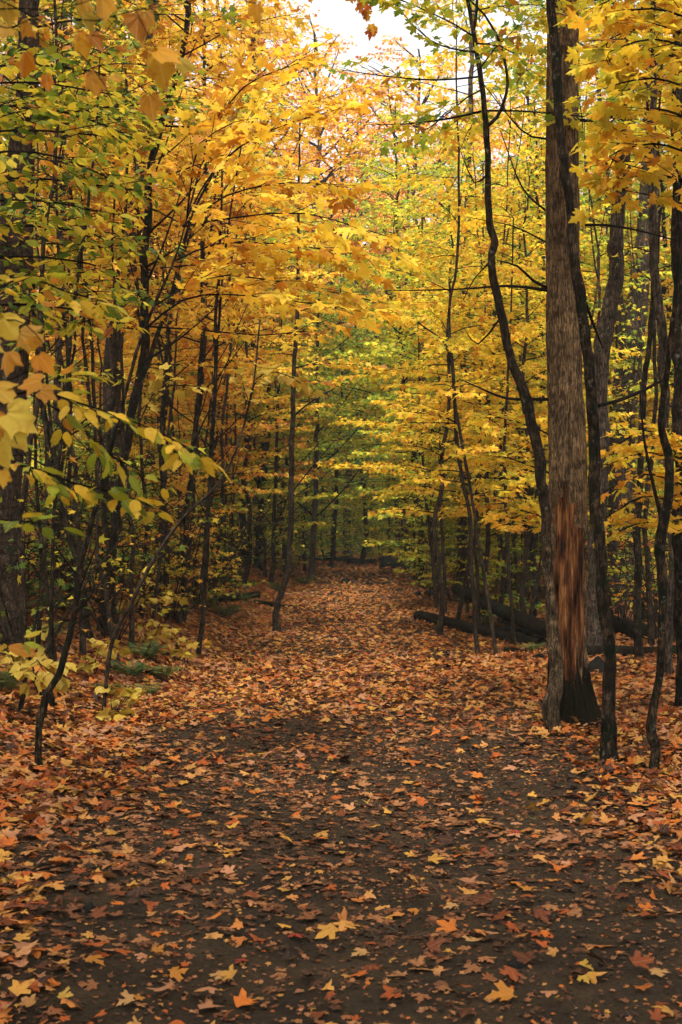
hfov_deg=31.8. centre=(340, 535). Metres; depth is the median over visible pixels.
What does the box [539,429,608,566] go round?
young maple
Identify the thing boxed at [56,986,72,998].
fallen leaf
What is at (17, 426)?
sapling
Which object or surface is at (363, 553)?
spreading maple
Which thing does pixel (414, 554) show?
young maple
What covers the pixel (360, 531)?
leafy shrub
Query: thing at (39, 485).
leafy shrub
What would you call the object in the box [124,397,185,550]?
young maple
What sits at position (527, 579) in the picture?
bare sapling
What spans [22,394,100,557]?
young maple
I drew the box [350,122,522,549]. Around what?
maple tree
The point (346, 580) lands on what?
rock
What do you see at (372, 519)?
young maple
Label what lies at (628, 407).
bare sapling
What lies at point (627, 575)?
bare shrub
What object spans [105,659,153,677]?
fern
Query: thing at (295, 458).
young maple
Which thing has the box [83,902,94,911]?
rock
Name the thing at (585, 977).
fallen leaf
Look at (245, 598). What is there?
fern
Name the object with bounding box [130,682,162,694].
fern
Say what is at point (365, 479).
young maple
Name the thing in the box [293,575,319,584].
fern
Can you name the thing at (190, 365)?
maple tree
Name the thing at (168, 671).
fern
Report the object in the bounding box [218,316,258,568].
bare sapling
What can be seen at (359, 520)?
young maple
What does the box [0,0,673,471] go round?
sky
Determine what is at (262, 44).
maple tree
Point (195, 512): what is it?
bare shrub
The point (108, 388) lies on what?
maple tree
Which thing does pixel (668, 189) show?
young maple
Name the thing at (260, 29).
maple tree
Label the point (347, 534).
leafy shrub
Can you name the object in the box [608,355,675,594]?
young maple
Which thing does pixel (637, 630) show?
maple tree
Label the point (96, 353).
young maple
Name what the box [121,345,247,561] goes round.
young maple
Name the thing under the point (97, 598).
bare shrub
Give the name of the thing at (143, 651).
fern
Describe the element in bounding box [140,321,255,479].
young maple
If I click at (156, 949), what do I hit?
fallen leaf
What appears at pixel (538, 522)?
young maple
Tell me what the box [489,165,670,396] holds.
spreading maple
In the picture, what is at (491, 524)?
young maple
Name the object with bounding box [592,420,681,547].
sapling
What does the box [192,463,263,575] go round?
leafy shrub
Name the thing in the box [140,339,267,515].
young maple
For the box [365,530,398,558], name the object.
leafy shrub
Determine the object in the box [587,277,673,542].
young maple
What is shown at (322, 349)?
spreading maple
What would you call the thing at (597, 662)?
rock
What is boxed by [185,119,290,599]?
bare sapling
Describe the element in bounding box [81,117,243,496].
spreading maple
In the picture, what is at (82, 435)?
young maple
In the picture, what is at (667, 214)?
spreading maple
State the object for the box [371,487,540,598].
bare shrub
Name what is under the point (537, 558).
bare shrub
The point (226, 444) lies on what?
bare sapling
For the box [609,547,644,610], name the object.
leafy shrub
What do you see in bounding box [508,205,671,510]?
young maple
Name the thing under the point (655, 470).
young maple
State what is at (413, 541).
leafy shrub
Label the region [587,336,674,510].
young maple
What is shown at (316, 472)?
maple tree
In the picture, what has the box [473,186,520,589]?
bare sapling
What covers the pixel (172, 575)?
leafy shrub
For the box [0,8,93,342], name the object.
spreading maple
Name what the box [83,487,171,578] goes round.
leafy shrub
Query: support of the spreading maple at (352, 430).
on the ground
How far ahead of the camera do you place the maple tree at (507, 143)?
42.16 m
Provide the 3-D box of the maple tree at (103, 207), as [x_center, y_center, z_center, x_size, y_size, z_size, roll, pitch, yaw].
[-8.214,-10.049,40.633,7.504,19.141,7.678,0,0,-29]
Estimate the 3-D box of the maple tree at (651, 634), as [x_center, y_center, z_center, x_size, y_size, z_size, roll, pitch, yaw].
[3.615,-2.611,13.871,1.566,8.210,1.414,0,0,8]
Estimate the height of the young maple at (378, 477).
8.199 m
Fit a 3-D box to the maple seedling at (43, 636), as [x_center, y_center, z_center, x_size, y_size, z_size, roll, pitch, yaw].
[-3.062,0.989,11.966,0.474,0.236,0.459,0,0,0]
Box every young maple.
[0,77,102,406]
[2,41,159,501]
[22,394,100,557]
[23,166,204,537]
[29,40,264,581]
[35,406,127,568]
[39,174,162,482]
[39,212,212,475]
[40,324,157,510]
[90,252,255,519]
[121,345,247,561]
[122,377,243,595]
[124,195,316,580]
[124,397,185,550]
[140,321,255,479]
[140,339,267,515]
[142,152,333,587]
[172,397,266,545]
[176,259,299,536]
[195,321,336,577]
[196,405,285,537]
[205,317,340,555]
[217,232,377,572]
[234,287,324,523]
[236,372,328,543]
[252,336,377,570]
[268,394,356,560]
[271,412,353,538]
[274,316,370,553]
[285,415,368,564]
[298,387,384,546]
[318,178,547,636]
[318,415,394,539]
[331,304,454,562]
[332,384,424,556]
[339,333,435,557]
[341,386,429,557]
[344,327,457,543]
[345,428,400,560]
[359,145,608,618]
[361,366,484,590]
[368,149,545,603]
[372,410,455,554]
[373,379,437,548]
[377,459,440,540]
[381,160,545,567]
[382,445,479,603]
[384,236,516,568]
[406,431,497,572]
[421,148,644,612]
[428,446,523,593]
[429,203,588,578]
[434,79,672,493]
[449,426,536,564]
[449,438,509,543]
[454,229,536,547]
[479,430,547,572]
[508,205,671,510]
[508,401,588,574]
[509,199,659,507]
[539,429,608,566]
[585,414,657,551]
[587,239,673,514]
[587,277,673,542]
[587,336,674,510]
[587,419,660,574]
[608,181,674,573]
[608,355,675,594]
[634,420,675,583]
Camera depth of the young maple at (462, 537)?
22.88 m
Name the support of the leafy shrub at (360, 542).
on the ground
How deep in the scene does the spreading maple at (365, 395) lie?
53.95 m
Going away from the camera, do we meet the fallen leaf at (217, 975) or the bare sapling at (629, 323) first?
the fallen leaf at (217, 975)
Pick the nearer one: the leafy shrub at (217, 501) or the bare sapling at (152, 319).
the bare sapling at (152, 319)
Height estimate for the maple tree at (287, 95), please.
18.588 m
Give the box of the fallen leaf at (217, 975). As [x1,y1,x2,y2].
[208,970,232,980]
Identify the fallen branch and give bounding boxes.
[254,600,304,608]
[504,646,539,652]
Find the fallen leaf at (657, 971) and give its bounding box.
[649,967,671,976]
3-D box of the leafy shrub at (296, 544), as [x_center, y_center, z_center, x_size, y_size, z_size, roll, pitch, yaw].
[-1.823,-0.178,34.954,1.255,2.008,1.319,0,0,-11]
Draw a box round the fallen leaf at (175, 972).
[168,966,188,981]
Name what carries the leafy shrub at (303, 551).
on the ground
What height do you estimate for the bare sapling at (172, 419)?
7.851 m
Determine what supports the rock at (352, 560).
on the ground
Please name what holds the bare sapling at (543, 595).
on the ground
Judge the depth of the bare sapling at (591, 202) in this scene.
17.10 m
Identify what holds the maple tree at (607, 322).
on the ground
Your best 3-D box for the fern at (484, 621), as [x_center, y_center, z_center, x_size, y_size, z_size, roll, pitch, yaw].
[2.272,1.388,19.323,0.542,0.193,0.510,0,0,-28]
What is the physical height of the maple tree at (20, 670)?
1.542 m
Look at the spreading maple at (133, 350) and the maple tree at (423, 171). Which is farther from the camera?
the maple tree at (423, 171)
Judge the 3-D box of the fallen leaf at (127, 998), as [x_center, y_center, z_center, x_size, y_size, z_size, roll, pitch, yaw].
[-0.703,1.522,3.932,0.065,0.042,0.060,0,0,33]
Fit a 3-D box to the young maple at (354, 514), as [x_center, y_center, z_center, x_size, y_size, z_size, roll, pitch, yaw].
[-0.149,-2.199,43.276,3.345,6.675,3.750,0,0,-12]
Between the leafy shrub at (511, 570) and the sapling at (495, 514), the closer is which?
the sapling at (495, 514)
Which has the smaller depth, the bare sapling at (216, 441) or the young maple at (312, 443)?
the bare sapling at (216, 441)
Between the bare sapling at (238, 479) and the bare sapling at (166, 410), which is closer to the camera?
the bare sapling at (166, 410)
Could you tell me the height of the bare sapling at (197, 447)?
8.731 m
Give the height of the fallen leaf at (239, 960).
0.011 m
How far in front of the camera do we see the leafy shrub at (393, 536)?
42.96 m
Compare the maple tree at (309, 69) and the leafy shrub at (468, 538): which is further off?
the maple tree at (309, 69)
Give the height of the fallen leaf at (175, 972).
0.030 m
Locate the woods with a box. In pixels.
[3,88,673,555]
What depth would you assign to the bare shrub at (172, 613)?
16.47 m
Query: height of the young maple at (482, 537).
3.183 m
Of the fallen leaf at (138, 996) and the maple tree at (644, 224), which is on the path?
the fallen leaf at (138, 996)
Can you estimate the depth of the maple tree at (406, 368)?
15.01 m
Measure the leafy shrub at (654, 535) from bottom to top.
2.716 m
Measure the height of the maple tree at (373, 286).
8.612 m
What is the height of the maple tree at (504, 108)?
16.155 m
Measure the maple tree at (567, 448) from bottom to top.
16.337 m
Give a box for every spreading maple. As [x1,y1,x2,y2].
[0,0,199,482]
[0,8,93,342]
[29,9,275,541]
[30,2,271,492]
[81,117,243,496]
[152,39,393,567]
[174,165,374,519]
[224,215,383,557]
[263,263,399,567]
[267,261,415,565]
[280,97,508,579]
[280,249,396,552]
[302,202,471,555]
[393,198,520,520]
[412,48,670,443]
[423,83,673,609]
[438,144,614,454]
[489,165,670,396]
[499,75,672,533]
[519,34,673,567]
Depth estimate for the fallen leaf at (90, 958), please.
4.24 m
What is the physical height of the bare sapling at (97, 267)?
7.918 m
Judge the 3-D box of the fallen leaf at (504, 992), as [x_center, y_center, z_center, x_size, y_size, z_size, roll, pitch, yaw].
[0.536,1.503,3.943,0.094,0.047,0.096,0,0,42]
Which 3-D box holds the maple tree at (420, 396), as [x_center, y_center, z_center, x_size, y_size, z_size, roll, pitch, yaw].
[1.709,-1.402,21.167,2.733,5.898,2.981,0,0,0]
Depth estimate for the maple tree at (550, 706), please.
9.14 m
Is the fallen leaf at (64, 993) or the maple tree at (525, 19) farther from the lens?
the maple tree at (525, 19)
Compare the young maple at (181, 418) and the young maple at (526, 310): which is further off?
the young maple at (181, 418)
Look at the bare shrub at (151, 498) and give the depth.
18.81 m
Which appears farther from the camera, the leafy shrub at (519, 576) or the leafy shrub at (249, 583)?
the leafy shrub at (519, 576)
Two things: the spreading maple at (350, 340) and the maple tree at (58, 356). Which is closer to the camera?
the maple tree at (58, 356)
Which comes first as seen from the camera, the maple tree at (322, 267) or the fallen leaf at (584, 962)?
the fallen leaf at (584, 962)
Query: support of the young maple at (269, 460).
on the ground
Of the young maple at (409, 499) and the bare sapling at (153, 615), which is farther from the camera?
the young maple at (409, 499)
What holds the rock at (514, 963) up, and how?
on the path
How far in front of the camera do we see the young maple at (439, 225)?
30.28 m
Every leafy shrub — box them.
[21,437,66,541]
[22,403,153,600]
[22,508,73,620]
[25,438,99,551]
[36,428,156,585]
[43,429,158,594]
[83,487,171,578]
[117,539,194,623]
[123,458,182,594]
[151,467,182,555]
[157,532,235,609]
[170,475,224,571]
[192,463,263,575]
[192,519,268,605]
[252,493,302,566]
[252,507,283,554]
[266,493,309,563]
[266,495,299,556]
[292,495,330,558]
[292,501,332,563]
[305,491,360,560]
[307,533,330,555]
[316,501,351,555]
[319,500,360,556]
[337,497,380,557]
[337,506,361,554]
[351,507,376,554]
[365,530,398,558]
[381,518,396,557]
[402,499,449,577]
[405,518,453,585]
[415,478,457,574]
[441,501,491,562]
[454,479,518,565]
[459,556,518,617]
[475,539,545,616]
[483,473,542,583]
[489,522,523,594]
[512,539,543,590]
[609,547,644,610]
[631,528,668,598]
[636,472,656,593]
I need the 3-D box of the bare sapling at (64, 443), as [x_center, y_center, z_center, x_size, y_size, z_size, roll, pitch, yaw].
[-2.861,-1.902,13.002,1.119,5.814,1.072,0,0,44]
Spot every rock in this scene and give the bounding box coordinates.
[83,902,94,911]
[341,577,349,582]
[349,557,358,563]
[379,554,403,568]
[507,959,525,968]
[531,653,542,659]
[588,656,603,674]
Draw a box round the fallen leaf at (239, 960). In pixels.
[234,958,248,963]
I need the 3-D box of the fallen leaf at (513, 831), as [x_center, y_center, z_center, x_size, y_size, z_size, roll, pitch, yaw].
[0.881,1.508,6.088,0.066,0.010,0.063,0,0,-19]
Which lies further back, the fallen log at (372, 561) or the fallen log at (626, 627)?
the fallen log at (372, 561)
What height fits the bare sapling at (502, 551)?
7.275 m
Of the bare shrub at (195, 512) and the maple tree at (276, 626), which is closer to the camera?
the bare shrub at (195, 512)
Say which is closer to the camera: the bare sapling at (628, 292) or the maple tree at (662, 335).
the maple tree at (662, 335)
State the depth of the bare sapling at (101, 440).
13.89 m
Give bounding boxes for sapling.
[0,0,137,643]
[0,0,263,488]
[0,40,203,339]
[0,73,95,672]
[0,273,231,657]
[7,0,124,654]
[14,0,99,601]
[30,95,137,614]
[31,32,141,663]
[34,0,167,623]
[35,199,88,448]
[47,0,179,595]
[68,53,193,647]
[71,172,139,572]
[76,159,150,350]
[79,190,139,356]
[91,68,194,619]
[119,196,192,440]
[125,164,197,605]
[128,185,198,612]
[134,174,226,626]
[138,120,225,591]
[147,160,229,604]
[165,30,284,622]
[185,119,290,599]
[185,221,248,581]
[186,283,236,493]
[195,171,273,557]
[198,194,253,590]
[212,231,266,593]
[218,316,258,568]
[223,322,245,551]
[253,287,306,568]
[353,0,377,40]
[385,279,435,566]
[422,134,528,624]
[427,311,476,598]
[444,263,500,614]
[450,397,548,533]
[451,98,545,624]
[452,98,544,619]
[456,231,517,604]
[465,224,540,615]
[469,279,514,600]
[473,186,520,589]
[474,169,546,609]
[479,224,540,592]
[481,135,545,601]
[521,170,592,601]
[528,172,637,615]
[529,91,648,328]
[537,181,624,617]
[541,118,646,614]
[580,230,613,394]
[586,150,671,612]
[588,263,650,515]
[590,247,658,407]
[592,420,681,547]
[596,183,669,615]
[601,213,661,614]
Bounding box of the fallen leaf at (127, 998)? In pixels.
[116,989,134,1005]
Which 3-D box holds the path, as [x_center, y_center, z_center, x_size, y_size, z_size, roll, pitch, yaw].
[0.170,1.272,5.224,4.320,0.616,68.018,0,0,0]
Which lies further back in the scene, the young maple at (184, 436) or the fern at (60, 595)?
the young maple at (184, 436)
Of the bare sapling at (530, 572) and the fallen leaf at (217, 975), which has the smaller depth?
the fallen leaf at (217, 975)
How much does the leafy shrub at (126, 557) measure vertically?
2.520 m
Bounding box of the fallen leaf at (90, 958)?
[83,955,104,965]
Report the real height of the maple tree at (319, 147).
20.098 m
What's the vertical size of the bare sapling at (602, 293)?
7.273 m
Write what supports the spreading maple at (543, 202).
on the ground
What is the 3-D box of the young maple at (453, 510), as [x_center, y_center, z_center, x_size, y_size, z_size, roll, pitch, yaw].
[2.393,-2.307,19.523,3.923,7.768,3.303,0,0,42]
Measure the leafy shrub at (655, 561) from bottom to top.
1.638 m
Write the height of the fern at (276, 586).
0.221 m
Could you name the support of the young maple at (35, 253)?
on the ground
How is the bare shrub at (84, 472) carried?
on the ground
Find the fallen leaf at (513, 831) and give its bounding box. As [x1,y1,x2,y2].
[507,830,520,833]
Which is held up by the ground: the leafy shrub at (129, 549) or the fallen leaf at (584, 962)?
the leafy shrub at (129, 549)
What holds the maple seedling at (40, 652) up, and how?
on the ground
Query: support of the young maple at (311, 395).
on the ground
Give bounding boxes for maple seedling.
[0,643,47,697]
[27,622,56,640]
[68,638,130,674]
[95,684,146,721]
[116,593,188,649]
[161,638,210,663]
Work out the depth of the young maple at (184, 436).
24.89 m
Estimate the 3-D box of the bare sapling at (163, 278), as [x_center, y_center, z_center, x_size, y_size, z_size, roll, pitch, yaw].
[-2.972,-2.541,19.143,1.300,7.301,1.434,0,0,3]
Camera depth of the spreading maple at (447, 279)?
46.26 m
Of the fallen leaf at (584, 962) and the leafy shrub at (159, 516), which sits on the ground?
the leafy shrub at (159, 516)
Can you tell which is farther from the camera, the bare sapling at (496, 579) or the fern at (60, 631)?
the bare sapling at (496, 579)
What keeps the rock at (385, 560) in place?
on the ground
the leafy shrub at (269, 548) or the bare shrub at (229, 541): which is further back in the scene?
the leafy shrub at (269, 548)
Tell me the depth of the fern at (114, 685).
10.66 m
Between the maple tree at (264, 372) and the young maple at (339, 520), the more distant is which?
the young maple at (339, 520)
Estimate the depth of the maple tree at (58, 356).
14.97 m
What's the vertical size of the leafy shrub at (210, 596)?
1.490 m
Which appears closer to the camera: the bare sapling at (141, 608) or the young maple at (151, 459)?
the bare sapling at (141, 608)
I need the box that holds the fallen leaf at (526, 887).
[520,885,533,890]
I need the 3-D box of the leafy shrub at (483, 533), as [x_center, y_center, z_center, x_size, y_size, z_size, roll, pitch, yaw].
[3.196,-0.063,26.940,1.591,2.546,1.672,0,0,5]
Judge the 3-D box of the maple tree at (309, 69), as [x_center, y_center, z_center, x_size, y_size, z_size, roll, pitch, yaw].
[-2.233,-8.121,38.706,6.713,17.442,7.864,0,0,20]
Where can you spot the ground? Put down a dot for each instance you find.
(90, 807)
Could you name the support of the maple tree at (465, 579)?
on the ground
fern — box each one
[0,669,36,690]
[26,579,55,595]
[26,597,45,612]
[27,619,68,641]
[29,590,87,608]
[82,682,132,695]
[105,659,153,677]
[120,640,177,660]
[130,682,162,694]
[138,664,187,678]
[188,595,223,607]
[210,603,247,618]
[227,568,250,575]
[233,592,259,601]
[264,582,290,590]
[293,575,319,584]
[468,615,496,624]
[516,642,545,651]
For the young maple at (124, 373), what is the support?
on the ground
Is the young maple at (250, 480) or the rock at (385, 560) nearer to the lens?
the young maple at (250, 480)
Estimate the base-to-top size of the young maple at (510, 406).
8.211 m
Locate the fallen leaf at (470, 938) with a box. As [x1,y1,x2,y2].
[462,935,481,940]
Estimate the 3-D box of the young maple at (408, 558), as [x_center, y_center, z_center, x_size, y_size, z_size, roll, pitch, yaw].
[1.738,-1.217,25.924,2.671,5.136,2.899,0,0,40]
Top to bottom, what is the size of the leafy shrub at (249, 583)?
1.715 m
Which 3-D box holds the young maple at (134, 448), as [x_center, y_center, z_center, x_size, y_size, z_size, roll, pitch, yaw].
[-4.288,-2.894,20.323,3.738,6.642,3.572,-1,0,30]
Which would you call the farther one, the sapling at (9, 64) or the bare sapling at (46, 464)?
the bare sapling at (46, 464)
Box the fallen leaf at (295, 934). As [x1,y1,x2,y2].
[288,933,304,937]
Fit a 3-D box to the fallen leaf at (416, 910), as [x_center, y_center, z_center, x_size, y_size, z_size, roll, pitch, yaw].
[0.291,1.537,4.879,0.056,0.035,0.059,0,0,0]
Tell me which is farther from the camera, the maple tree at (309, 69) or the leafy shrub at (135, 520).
the maple tree at (309, 69)
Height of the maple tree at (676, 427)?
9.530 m
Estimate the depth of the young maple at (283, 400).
23.77 m
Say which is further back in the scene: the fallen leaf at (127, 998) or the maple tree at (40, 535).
the maple tree at (40, 535)
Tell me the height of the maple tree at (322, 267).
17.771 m
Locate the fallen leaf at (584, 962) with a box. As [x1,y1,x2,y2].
[578,959,593,970]
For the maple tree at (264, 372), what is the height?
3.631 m
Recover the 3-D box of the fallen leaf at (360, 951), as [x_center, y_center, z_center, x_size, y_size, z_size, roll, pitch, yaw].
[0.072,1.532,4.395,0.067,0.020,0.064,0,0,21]
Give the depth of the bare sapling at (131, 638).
12.90 m
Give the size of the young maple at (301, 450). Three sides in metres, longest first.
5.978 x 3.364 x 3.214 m
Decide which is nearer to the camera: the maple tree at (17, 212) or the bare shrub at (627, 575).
the maple tree at (17, 212)
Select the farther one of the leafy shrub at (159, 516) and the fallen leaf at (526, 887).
the leafy shrub at (159, 516)
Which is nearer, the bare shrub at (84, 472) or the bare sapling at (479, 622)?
the bare shrub at (84, 472)
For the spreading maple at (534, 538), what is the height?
9.401 m
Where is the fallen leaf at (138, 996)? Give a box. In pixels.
[134,994,144,999]
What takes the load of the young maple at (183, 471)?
on the ground
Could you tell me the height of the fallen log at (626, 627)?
0.430 m
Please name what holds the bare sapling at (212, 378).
on the ground
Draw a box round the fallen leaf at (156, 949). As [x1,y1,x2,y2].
[151,944,164,952]
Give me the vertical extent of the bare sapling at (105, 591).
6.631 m
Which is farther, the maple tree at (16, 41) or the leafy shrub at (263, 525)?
the leafy shrub at (263, 525)
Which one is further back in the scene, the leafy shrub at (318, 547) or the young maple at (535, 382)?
the leafy shrub at (318, 547)
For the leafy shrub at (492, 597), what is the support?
on the ground
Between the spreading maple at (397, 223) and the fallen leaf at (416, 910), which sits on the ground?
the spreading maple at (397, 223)
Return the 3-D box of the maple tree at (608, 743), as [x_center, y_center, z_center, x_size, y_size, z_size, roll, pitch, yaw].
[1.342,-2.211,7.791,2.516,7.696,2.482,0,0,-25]
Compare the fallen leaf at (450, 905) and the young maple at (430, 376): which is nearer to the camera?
the fallen leaf at (450, 905)
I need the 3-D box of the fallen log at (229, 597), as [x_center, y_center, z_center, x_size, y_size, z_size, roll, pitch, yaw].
[-1.861,1.116,21.809,0.156,0.204,3.060,0,0,9]
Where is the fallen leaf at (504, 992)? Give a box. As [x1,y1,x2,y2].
[484,980,516,1000]
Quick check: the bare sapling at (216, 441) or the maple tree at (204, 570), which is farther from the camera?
the bare sapling at (216, 441)
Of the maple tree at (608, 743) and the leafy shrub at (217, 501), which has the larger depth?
the leafy shrub at (217, 501)
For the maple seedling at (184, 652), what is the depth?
13.28 m
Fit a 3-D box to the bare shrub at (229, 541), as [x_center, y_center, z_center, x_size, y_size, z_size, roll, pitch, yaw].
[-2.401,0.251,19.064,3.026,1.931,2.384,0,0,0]
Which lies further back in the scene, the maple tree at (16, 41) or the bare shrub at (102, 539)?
the maple tree at (16, 41)
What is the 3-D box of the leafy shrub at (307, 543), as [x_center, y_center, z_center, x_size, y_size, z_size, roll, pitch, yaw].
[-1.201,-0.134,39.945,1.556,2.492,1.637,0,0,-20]
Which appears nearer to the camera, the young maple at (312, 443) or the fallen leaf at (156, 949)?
the fallen leaf at (156, 949)
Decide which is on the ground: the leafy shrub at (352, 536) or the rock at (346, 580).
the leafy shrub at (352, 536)
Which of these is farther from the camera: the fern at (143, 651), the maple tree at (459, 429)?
the maple tree at (459, 429)
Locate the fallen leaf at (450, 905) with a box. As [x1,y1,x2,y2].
[443,902,458,908]
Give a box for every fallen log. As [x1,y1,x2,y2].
[214,591,260,602]
[315,555,376,563]
[413,610,546,646]
[451,583,546,638]
[482,625,540,636]
[586,614,675,640]
[586,640,676,655]
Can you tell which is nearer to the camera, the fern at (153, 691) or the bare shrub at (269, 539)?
the fern at (153, 691)
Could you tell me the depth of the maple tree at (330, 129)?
59.80 m
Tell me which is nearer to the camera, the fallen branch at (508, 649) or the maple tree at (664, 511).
the maple tree at (664, 511)
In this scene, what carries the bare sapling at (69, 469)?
on the ground
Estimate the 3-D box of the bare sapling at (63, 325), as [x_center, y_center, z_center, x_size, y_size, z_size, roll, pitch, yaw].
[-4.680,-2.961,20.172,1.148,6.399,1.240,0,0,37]
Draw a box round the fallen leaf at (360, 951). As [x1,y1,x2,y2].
[350,947,368,956]
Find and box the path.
[0,565,681,1023]
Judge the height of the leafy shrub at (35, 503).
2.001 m
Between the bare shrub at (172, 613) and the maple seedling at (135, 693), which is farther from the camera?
the bare shrub at (172, 613)
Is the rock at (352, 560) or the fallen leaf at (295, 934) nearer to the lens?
the fallen leaf at (295, 934)
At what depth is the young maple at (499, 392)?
39.93 m
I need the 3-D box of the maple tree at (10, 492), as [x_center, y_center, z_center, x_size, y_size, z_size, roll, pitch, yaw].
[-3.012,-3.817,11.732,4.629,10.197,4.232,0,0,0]
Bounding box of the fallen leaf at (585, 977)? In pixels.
[577,972,591,982]
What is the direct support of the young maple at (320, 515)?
on the ground
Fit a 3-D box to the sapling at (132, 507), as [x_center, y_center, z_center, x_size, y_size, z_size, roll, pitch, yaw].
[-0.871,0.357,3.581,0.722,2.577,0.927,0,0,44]
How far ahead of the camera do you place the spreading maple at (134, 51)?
29.74 m
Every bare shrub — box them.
[0,396,210,682]
[0,422,146,593]
[21,407,296,603]
[21,414,183,600]
[22,484,206,639]
[66,469,205,568]
[82,470,281,620]
[124,503,228,596]
[126,463,296,568]
[126,489,283,609]
[172,491,316,581]
[216,495,287,565]
[220,484,319,560]
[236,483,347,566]
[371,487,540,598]
[389,518,456,586]
[500,475,667,623]
[541,481,668,624]
[586,466,675,642]
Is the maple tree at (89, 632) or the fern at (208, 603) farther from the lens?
the fern at (208, 603)
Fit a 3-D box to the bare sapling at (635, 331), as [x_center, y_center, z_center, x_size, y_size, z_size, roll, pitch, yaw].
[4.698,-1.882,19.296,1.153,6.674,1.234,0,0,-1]
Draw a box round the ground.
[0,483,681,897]
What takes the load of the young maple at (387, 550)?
on the ground
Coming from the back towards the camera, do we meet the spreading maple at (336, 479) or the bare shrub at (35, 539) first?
the spreading maple at (336, 479)
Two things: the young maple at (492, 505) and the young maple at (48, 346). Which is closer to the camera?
the young maple at (48, 346)
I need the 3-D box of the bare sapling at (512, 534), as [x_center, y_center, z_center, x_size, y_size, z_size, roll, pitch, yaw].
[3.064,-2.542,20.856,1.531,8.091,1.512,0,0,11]
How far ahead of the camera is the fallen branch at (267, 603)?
22.30 m
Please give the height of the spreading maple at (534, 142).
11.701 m
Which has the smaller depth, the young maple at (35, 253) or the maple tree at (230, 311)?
the maple tree at (230, 311)
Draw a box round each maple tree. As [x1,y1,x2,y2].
[0,0,185,577]
[0,0,186,642]
[0,0,252,654]
[0,0,315,636]
[0,1,213,706]
[0,17,110,173]
[0,282,157,652]
[0,561,76,710]
[1,0,327,592]
[2,15,201,475]
[3,0,227,330]
[13,31,419,770]
[41,0,290,494]
[76,110,297,621]
[79,0,308,624]
[83,0,339,543]
[101,293,323,710]
[130,91,325,657]
[162,0,370,550]
[195,0,339,553]
[206,64,394,632]
[209,196,339,570]
[218,311,347,582]
[235,2,421,560]
[251,126,423,557]
[259,210,393,578]
[265,173,363,483]
[269,73,441,552]
[320,34,524,563]
[322,0,681,732]
[328,0,545,655]
[342,152,501,571]
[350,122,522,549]
[350,300,477,610]
[362,278,500,613]
[363,115,499,550]
[368,198,478,588]
[369,0,584,603]
[377,322,520,655]
[383,185,611,646]
[384,0,681,727]
[423,24,604,564]
[455,0,669,645]
[490,32,667,560]
[494,0,672,335]
[512,97,672,401]
[523,0,670,611]
[527,0,673,658]
[546,0,662,764]
[569,29,681,772]
[579,0,674,675]
[582,15,671,645]
[628,29,681,707]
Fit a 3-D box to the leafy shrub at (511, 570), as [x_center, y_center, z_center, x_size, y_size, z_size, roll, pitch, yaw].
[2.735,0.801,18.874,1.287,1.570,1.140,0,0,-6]
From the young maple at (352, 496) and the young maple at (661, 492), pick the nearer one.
the young maple at (661, 492)
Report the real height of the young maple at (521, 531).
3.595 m
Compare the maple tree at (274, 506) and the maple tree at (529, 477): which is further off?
the maple tree at (274, 506)
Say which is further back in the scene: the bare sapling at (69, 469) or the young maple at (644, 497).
the young maple at (644, 497)
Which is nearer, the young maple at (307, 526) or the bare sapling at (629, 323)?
the bare sapling at (629, 323)
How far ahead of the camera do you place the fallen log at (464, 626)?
17.97 m
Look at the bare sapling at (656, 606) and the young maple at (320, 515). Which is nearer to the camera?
the bare sapling at (656, 606)
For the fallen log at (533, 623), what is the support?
on the fallen log at (464, 626)
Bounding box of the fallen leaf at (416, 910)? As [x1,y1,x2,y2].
[406,908,418,915]
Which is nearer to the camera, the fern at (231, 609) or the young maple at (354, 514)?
the fern at (231, 609)
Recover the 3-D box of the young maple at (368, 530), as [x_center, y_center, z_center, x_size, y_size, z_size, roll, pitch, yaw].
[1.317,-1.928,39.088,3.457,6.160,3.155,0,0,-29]
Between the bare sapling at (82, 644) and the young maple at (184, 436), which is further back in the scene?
the young maple at (184, 436)
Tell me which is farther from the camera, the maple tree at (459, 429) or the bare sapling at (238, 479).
the bare sapling at (238, 479)
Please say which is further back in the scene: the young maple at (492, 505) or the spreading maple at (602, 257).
the spreading maple at (602, 257)
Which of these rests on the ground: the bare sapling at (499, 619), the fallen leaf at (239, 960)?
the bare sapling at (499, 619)
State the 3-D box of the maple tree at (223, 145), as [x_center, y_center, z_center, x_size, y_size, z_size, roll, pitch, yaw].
[-0.774,-0.869,7.819,2.723,4.994,2.083,0,0,0]
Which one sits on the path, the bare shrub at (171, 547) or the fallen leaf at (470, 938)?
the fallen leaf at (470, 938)
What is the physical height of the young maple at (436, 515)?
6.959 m
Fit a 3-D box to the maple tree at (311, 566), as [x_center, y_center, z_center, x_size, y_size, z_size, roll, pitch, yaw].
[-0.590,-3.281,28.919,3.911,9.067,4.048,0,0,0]
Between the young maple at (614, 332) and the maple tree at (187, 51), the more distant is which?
the young maple at (614, 332)
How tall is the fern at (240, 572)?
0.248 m
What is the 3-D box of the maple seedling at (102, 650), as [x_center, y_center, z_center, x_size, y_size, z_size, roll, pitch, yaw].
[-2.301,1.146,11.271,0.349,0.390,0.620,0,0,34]
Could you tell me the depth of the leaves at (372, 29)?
9.01 m

